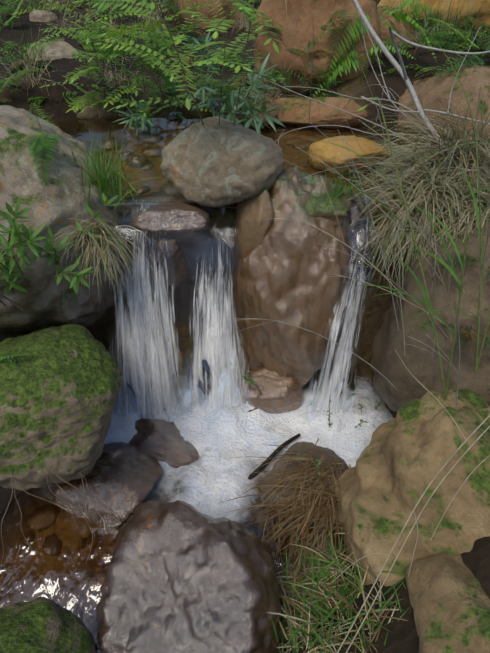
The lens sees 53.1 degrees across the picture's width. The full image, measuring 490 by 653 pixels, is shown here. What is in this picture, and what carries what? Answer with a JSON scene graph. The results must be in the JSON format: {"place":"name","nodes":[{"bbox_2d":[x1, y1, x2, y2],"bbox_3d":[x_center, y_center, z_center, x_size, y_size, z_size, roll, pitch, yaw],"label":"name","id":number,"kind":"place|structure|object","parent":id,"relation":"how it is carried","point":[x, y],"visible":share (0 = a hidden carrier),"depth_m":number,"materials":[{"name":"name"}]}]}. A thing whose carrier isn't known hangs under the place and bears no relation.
{"place":"outdoors","nodes":[
{"label":"outdoors","id":0,"kind":"place"},
{"bbox_2d":[148,239,187,288],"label":"rock","id":1,"kind":"object","parent":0,"point":[180,261],"visible":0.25,"depth_m":1.94,"materials":[{"name":"grey stone"}]},
{"bbox_2d":[124,203,233,327],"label":"ledge wall","id":2,"kind":"structure","parent":0,"point":[185,240],"depth_m":1.97,"materials":[{"name":"grey stone"}]},
{"bbox_2d":[130,201,208,231],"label":"ledge stone","id":3,"kind":"object","parent":2,"relation":"on","point":[171,216],"visible":1,"depth_m":1.63,"materials":[{"name":"grey stone"}]},
{"bbox_2d":[0,374,392,652],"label":"stream water","id":4,"kind":"structure","parent":0,"point":[62,573],"depth_m":1.83,"materials":[{"name":"white liquid"}]},
{"bbox_2d":[0,597,94,652],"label":"mossy rock","id":5,"kind":"object","parent":4,"relation":"in","point":[42,625],"visible":1,"depth_m":1.22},
{"bbox_2d":[52,442,162,527],"bbox_3d":[-0.527,0.555,1.823,0.403,0.197,0.330,19,43,9],"label":"rock","id":6,"kind":"object","parent":4,"relation":"in","point":[121,478],"visible":0.85,"depth_m":1.71,"materials":[{"name":"grey stone"}]},
{"bbox_2d":[129,418,199,467],"bbox_3d":[-0.343,0.469,1.994,0.365,0.173,0.195,16,43,18],"label":"rock","id":7,"kind":"object","parent":4,"relation":"in","point":[162,441],"visible":0.69,"depth_m":1.93,"materials":[{"name":"grey stone"}]},
{"bbox_2d":[95,500,281,652],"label":"boulder","id":8,"kind":"object","parent":4,"relation":"in","point":[183,577],"visible":1,"depth_m":1.31,"materials":[{"name":"grey stone"}]},
{"bbox_2d":[118,400,352,439],"bbox_3d":[-0.065,0.350,2.061,1.207,0.111,0.290,0,40,0],"label":"waterfall spray","id":9,"kind":"object","parent":4,"relation":"on","point":[237,417],"visible":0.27,"depth_m":2.03,"materials":[{"name":"white liquid"}]},
{"bbox_2d":[258,441,348,537],"bbox_3d":[0.240,0.610,1.812,0.379,0.248,0.344,30,49,31],"label":"rock","id":10,"kind":"object","parent":4,"relation":"in","point":[304,447],"visible":0.29,"depth_m":1.78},
{"bbox_2d":[223,203,236,210],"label":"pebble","id":11,"kind":"object","parent":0,"point":[232,207],"depth_m":1.93,"materials":[{"name":"black stone"}]},
{"bbox_2d":[0,0,489,652],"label":"ground","id":12,"kind":"structure","parent":0,"point":[402,636],"depth_m":2.52,"materials":[{"name":"brown soil"}]},
{"bbox_2d":[0,332,26,509],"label":"rock","id":13,"kind":"object","parent":12,"relation":"on","point":[5,495],"visible":0.02,"depth_m":1.77,"materials":[{"name":"stone"}]},
{"bbox_2d":[0,324,122,490],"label":"boulder","id":14,"kind":"object","parent":13,"relation":"on","point":[57,399],"visible":0.98,"depth_m":1.39,"materials":[{"name":"green stone"}]},
{"bbox_2d":[29,9,57,21],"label":"rock","id":15,"kind":"object","parent":12,"relation":"on","point":[40,16],"visible":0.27,"depth_m":3.60,"materials":[{"name":"grey stone"}]},
{"bbox_2d":[23,41,81,60],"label":"rock","id":16,"kind":"object","parent":12,"relation":"on","point":[61,48],"visible":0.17,"depth_m":2.94,"materials":[{"name":"grey stone"}]},
{"bbox_2d":[0,105,138,333],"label":"boulder","id":17,"kind":"object","parent":12,"relation":"on","point":[51,208],"visible":0.54,"depth_m":1.61,"materials":[{"name":"grey stone"}]},
{"bbox_2d":[76,90,129,118],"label":"rock","id":18,"kind":"object","parent":12,"relation":"on","point":[94,111],"visible":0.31,"depth_m":2.54,"materials":[{"name":"stone"}]},
{"bbox_2d":[116,109,131,117],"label":"rock","id":19,"kind":"object","parent":12,"relation":"on","point":[118,114],"visible":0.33,"depth_m":2.54,"materials":[{"name":"grey stone"}]},
{"bbox_2d":[168,112,183,119],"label":"rock","id":20,"kind":"object","parent":12,"relation":"on","point":[176,116],"visible":0.56,"depth_m":2.53,"materials":[{"name":"grey stone"}]},
{"bbox_2d":[177,0,247,28],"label":"rock","id":21,"kind":"object","parent":12,"relation":"on","point":[205,10],"visible":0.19,"depth_m":4.01,"materials":[{"name":"brown stone"}]},
{"bbox_2d":[204,101,222,113],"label":"rock","id":22,"kind":"object","parent":12,"relation":"on","point":[216,105],"visible":0.33,"depth_m":2.53,"materials":[{"name":"grey stone"}]},
{"bbox_2d":[0,0,489,652],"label":"dry grass tufts","id":23,"kind":"object","parent":12,"relation":"on","point":[444,174],"visible":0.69,"depth_m":1.68,"materials":[{"name":"beige plant"}]},
{"bbox_2d":[0,0,489,652],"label":"green plants","id":24,"kind":"object","parent":12,"relation":"on","point":[112,34],"visible":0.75,"depth_m":1.75,"materials":[{"name":"green plant"}]},
{"bbox_2d":[0,0,489,479],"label":"twigs","id":25,"kind":"object","parent":12,"relation":"on","point":[401,70],"visible":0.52,"depth_m":1.95,"materials":[{"name":"grey wood"}]},
{"bbox_2d":[51,115,488,202],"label":"pool water","id":26,"kind":"structure","parent":12,"relation":"on","point":[146,145],"depth_m":2.25,"materials":[{"name":"brown liquid"}]},
{"bbox_2d":[160,116,283,206],"bbox_3d":[-0.080,-0.613,1.794,0.447,0.286,0.438,-14,42,-16],"label":"boulder","id":27,"kind":"object","parent":26,"relation":"on","point":[211,162],"visible":0.96,"depth_m":1.67,"materials":[{"name":"grey stone"}]},
{"bbox_2d":[232,103,277,130],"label":"rock","id":28,"kind":"object","parent":26,"relation":"on","point":[273,113],"visible":0.27,"depth_m":2.35,"materials":[{"name":"brown stone"}]},
{"bbox_2d":[266,97,366,128],"bbox_3d":[0.342,-1.085,2.473,0.541,0.158,0.289,5,40,6],"label":"slab rock","id":29,"kind":"object","parent":26,"relation":"on","point":[296,110],"visible":0.81,"depth_m":2.38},
{"bbox_2d":[306,135,388,172],"bbox_3d":[0.423,-0.717,2.043,0.306,0.138,0.223,-7,41,-9],"label":"yellow rock","id":30,"kind":"object","parent":26,"relation":"in","point":[329,154],"visible":0.83,"depth_m":1.98,"materials":[{"name":"yellow stone"}]},
{"bbox_2d":[112,28,427,144],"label":"shrub leaves","id":31,"kind":"object","parent":12,"relation":"on","point":[231,105],"visible":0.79,"depth_m":2.20,"materials":[{"name":"green plant"}]},
{"bbox_2d":[232,166,356,385],"bbox_3d":[0.204,-0.158,2.055,0.529,1.017,0.529,-6,30,-7],"label":"rock","id":32,"kind":"object","parent":12,"relation":"on","point":[285,268],"visible":0.65,"depth_m":1.81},
{"bbox_2d":[99,202,374,422],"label":"waterfall streams","id":33,"kind":"object","parent":32,"relation":"attached to","point":[213,378],"visible":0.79,"depth_m":1.92,"materials":[{"name":"liquid"}]},
{"bbox_2d":[306,187,353,226],"bbox_3d":[0.241,-0.432,1.826,0.340,0.151,0.218,-4,40,-4],"label":"mossy ledge top","id":34,"kind":"object","parent":32,"relation":"on","point":[320,206],"visible":0.27,"depth_m":1.74,"materials":[{"name":"green plant"}]},
{"bbox_2d":[275,532,343,649],"bbox_3d":[0.300,0.927,1.526,0.447,0.283,0.511,-28,47,-29],"label":"rock","id":35,"kind":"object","parent":12,"relation":"on","point":[282,619],"depth_m":1.55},
{"bbox_2d":[253,0,382,93],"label":"red rock","id":36,"kind":"object","parent":12,"relation":"on","point":[298,20],"visible":0.42,"depth_m":2.60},
{"bbox_2d":[377,6,417,45],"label":"rock","id":37,"kind":"object","parent":12,"relation":"on","point":[384,31],"visible":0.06,"depth_m":2.98,"materials":[{"name":"brown stone"}]},
{"bbox_2d":[333,388,489,586],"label":"rock","id":38,"kind":"object","parent":12,"relation":"on","point":[410,449],"visible":0.58,"depth_m":1.33,"materials":[{"name":"stone"}]},
{"bbox_2d":[370,208,489,411],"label":"boulder","id":39,"kind":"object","parent":12,"relation":"on","point":[387,363],"depth_m":1.68,"materials":[{"name":"brown stone"}]},
{"bbox_2d":[377,0,489,28],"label":"rock","id":40,"kind":"object","parent":12,"relation":"on","point":[485,11],"visible":0.12,"depth_m":3.09,"materials":[{"name":"yellow stone"}]},
{"bbox_2d":[398,64,489,138],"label":"rock","id":41,"kind":"object","parent":12,"relation":"on","point":[471,76],"visible":0.31,"depth_m":2.29,"materials":[{"name":"brown stone"}]},
{"bbox_2d":[405,551,489,652],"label":"mossy rock","id":42,"kind":"object","parent":12,"relation":"on","point":[449,600],"visible":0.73,"depth_m":1.10,"materials":[{"name":"stone"}]},
{"bbox_2d":[235,188,273,257],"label":"rock","id":43,"kind":"object","parent":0,"point":[254,219],"visible":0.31,"depth_m":1.76,"materials":[{"name":"brown stone"}]},
{"bbox_2d":[237,367,302,413],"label":"rock","id":44,"kind":"object","parent":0,"point":[280,394],"visible":0.77,"depth_m":2.07,"materials":[{"name":"brown stone"}]},
{"bbox_2d":[346,200,376,283],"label":"ledge block","id":45,"kind":"structure","parent":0,"point":[353,213],"depth_m":1.81,"materials":[{"name":"grey stone"}]}
]}

